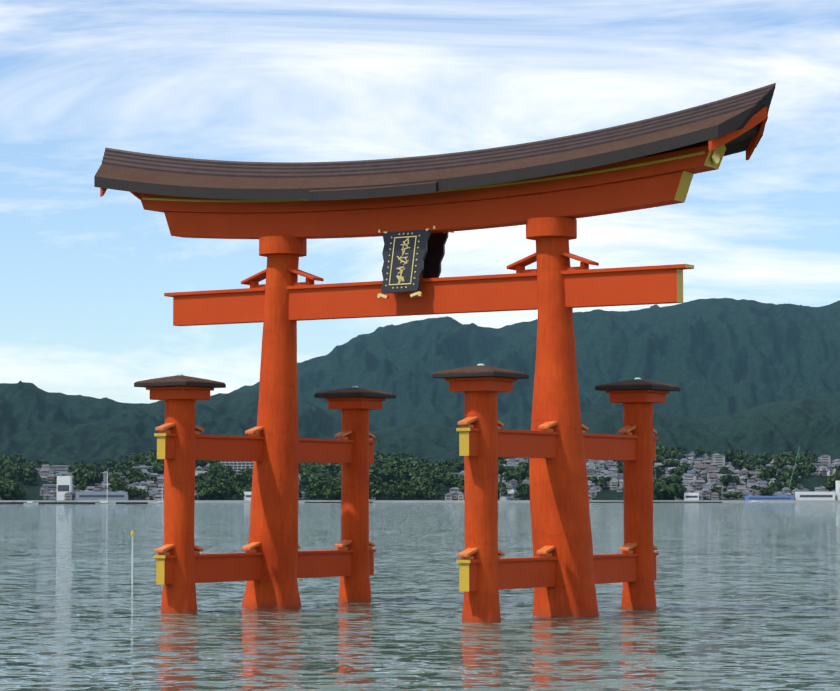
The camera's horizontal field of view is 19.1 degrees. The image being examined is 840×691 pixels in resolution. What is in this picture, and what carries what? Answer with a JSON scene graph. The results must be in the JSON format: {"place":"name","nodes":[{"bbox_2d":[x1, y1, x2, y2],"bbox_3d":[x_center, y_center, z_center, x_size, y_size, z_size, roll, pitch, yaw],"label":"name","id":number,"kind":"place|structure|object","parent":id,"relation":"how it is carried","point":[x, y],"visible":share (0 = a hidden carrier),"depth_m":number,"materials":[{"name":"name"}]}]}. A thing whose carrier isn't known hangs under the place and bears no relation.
{"place":"outdoors","nodes":[
{"label":"outdoors","id":0,"kind":"place"},
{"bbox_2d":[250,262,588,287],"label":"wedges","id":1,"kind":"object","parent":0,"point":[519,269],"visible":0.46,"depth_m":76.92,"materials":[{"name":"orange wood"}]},
{"bbox_2d":[0,503,839,690],"bbox_3d":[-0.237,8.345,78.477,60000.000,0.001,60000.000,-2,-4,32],"label":"sea water","id":2,"kind":"structure","parent":0,"point":[747,596],"depth_m":75.48,"materials":[{"name":"grey liquid"}]},
{"bbox_2d":[23,501,37,503],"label":"motor boat","id":3,"kind":"object","parent":2,"relation":"on","point":[29,502],"visible":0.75,"depth_m":1698.04,"materials":[{"name":"white plastic"}]},
{"bbox_2d":[95,472,115,503],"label":"sailing yacht","id":4,"kind":"object","parent":2,"relation":"on","point":[107,494],"visible":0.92,"depth_m":1738.30,"materials":[{"name":"white plastic"}]},
{"bbox_2d":[131,530,134,582],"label":"marker pole","id":5,"kind":"object","parent":2,"relation":"in","point":[132,533],"visible":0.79,"depth_m":105.00,"materials":[{"name":"white metal"}]},
{"bbox_2d":[160,399,196,613],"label":"side pillar","id":6,"kind":"structure","parent":2,"relation":"in","point":[179,596],"depth_m":77.07,"materials":[{"name":"orange wood"}]},
{"bbox_2d":[134,374,225,400],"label":"pillar cap","id":7,"kind":"object","parent":6,"relation":"on","point":[179,386],"visible":1,"depth_m":77.11,"materials":[{"name":"brown wood"}]},
{"bbox_2d":[241,254,301,607],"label":"pillar","id":8,"kind":"structure","parent":2,"relation":"in","point":[273,527],"depth_m":81.02,"materials":[{"name":"orange wood"}]},
{"bbox_2d":[153,433,376,584],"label":"tie beams","id":9,"kind":"structure","parent":8,"relation":"attached to","point":[221,567],"depth_m":80.12,"materials":[{"name":"orange wood"}]},
{"bbox_2d":[154,423,375,554],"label":"wedges","id":10,"kind":"object","parent":9,"relation":"on","point":[247,548],"visible":0.67,"depth_m":80.47,"materials":[{"name":"orange wood"}]},
{"bbox_2d":[259,217,576,256],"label":"pillar capital","id":11,"kind":"object","parent":8,"relation":"on","point":[545,227],"visible":0.9,"depth_m":76.31,"materials":[{"name":"orange wood"}]},
{"bbox_2d":[164,171,693,238],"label":"lintel beam","id":12,"kind":"structure","parent":11,"relation":"on","point":[641,193],"depth_m":78.22,"materials":[{"name":"orange wood"}]},
{"bbox_2d":[377,226,434,298],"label":"plaque","id":13,"kind":"object","parent":12,"relation":"attached to","point":[404,253],"visible":0.92,"depth_m":78.64,"materials":[{"name":"black paint"}]},
{"bbox_2d":[138,141,725,212],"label":"upper lintel","id":14,"kind":"structure","parent":12,"relation":"on","point":[695,158],"depth_m":77.14,"materials":[{"name":"orange wood"}]},
{"bbox_2d":[94,83,775,199],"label":"roof","id":15,"kind":"structure","parent":14,"relation":"on","point":[129,171],"depth_m":77.94,"materials":[{"name":"brown wood"}]},
{"bbox_2d":[308,181,437,200],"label":"roof eave","id":16,"kind":"object","parent":15,"relation":"attached to","point":[374,192],"visible":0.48,"depth_m":78.41,"materials":[{"name":"grey wood"}]},
{"bbox_2d":[100,106,767,198],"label":"roof bargeboards","id":17,"kind":"object","parent":15,"relation":"attached to","point":[760,116],"visible":0.56,"depth_m":72.73,"materials":[{"name":"orange wood"}]},
{"bbox_2d":[712,149,719,163],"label":"kasagi discs","id":18,"kind":"object","parent":14,"relation":"attached to","point":[715,156],"visible":0.6,"depth_m":73.60,"materials":[{"name":"gold metal"}]},
{"bbox_2d":[338,409,371,602],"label":"side pillar","id":19,"kind":"structure","parent":2,"relation":"in","point":[355,587],"depth_m":85.33,"materials":[{"name":"orange wood"}]},
{"bbox_2d":[314,386,395,409],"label":"pillar cap","id":20,"kind":"object","parent":19,"relation":"on","point":[355,397],"visible":0.98,"depth_m":85.39,"materials":[{"name":"brown wood"}]},
{"bbox_2d":[0,502,721,503],"bbox_3d":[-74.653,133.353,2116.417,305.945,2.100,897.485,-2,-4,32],"label":"breakwater","id":21,"kind":"object","parent":2,"relation":"in","point":[305,502],"visible":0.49,"depth_m":1746.59,"materials":[{"name":"black concrete"}]},
{"bbox_2d":[462,391,500,622],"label":"side pillar","id":22,"kind":"structure","parent":2,"relation":"in","point":[481,604],"depth_m":71.25,"materials":[{"name":"orange wood"}]},
{"bbox_2d":[432,364,528,392],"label":"pillar cap","id":23,"kind":"object","parent":22,"relation":"on","point":[480,377],"visible":1,"depth_m":71.29,"materials":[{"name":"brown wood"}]},
{"bbox_2d":[456,428,658,591],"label":"tie beams","id":24,"kind":"structure","parent":22,"relation":"attached to","point":[524,572],"depth_m":74.19,"materials":[{"name":"orange wood"}]},
{"bbox_2d":[458,417,657,559],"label":"wedges","id":25,"kind":"object","parent":24,"relation":"on","point":[544,551],"visible":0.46,"depth_m":74.73,"materials":[{"name":"orange wood"}]},
{"bbox_2d":[529,236,598,616],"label":"pillar","id":26,"kind":"structure","parent":2,"relation":"in","point":[559,507],"depth_m":75.33,"materials":[{"name":"orange wood"}]},
{"bbox_2d":[164,264,693,325],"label":"tie beam","id":27,"kind":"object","parent":26,"relation":"attached to","point":[640,285],"visible":0.96,"depth_m":78.26,"materials":[{"name":"orange wood"}]},
{"bbox_2d":[241,251,598,284],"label":"wedges","id":28,"kind":"object","parent":27,"relation":"on","point":[525,261],"visible":0.79,"depth_m":77.10,"materials":[{"name":"orange wood"}]},
{"bbox_2d":[422,232,453,278],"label":"tablet","id":29,"kind":"object","parent":27,"relation":"attached to","point":[435,254],"visible":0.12,"depth_m":79.34,"materials":[{"name":"black paint"}]},
{"bbox_2d":[621,402,656,609],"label":"side pillar","id":30,"kind":"structure","parent":2,"relation":"in","point":[639,594],"depth_m":79.52,"materials":[{"name":"orange wood"}]},
{"bbox_2d":[595,378,679,403],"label":"pillar cap","id":31,"kind":"object","parent":30,"relation":"on","point":[635,390],"visible":1,"depth_m":79.55,"materials":[{"name":"brown wood"}]},
{"bbox_2d":[0,298,839,499],"bbox_3d":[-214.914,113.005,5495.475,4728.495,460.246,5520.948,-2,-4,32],"label":"shore terrain","id":32,"kind":"structure","parent":0,"point":[751,377],"depth_m":4596.87,"materials":[{"name":"green plant"}]},
{"bbox_2d":[195,460,253,474],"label":"building","id":33,"kind":"structure","parent":32,"relation":"on","point":[238,465],"depth_m":2693.06,"materials":[{"name":"grey concrete"}]},
{"bbox_2d":[0,445,839,499],"bbox_3d":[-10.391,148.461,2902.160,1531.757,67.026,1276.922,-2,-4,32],"label":"town trees","id":34,"kind":"object","parent":32,"relation":"on","point":[217,480],"visible":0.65,"depth_m":2675.14,"materials":[{"name":"green plant"}]},
{"bbox_2d":[0,464,839,499],"bbox_3d":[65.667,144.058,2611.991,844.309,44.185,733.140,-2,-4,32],"label":"waterfront buildings","id":35,"kind":"structure","parent":32,"relation":"on","point":[64,484],"depth_m":2516.27,"materials":[{"name":"white concrete"}]},
{"bbox_2d":[0,500,839,502],"bbox_3d":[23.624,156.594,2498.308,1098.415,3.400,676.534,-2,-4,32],"label":"sea wall","id":36,"kind":"structure","parent":32,"relation":"on","point":[511,501],"depth_m":2493.70,"materials":[{"name":"concrete"}]},
{"bbox_2d":[34,452,839,499],"bbox_3d":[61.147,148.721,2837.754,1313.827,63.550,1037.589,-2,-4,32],"label":"town houses","id":37,"kind":"structure","parent":32,"relation":"on","point":[704,465],"depth_m":2659.06,"materials":[{"name":"grey"}]},
{"bbox_2d":[0,0,839,403],"label":"sky","id":38,"kind":"structure","parent":0,"point":[85,276],"materials":[{"name":"blue"}]}
]}

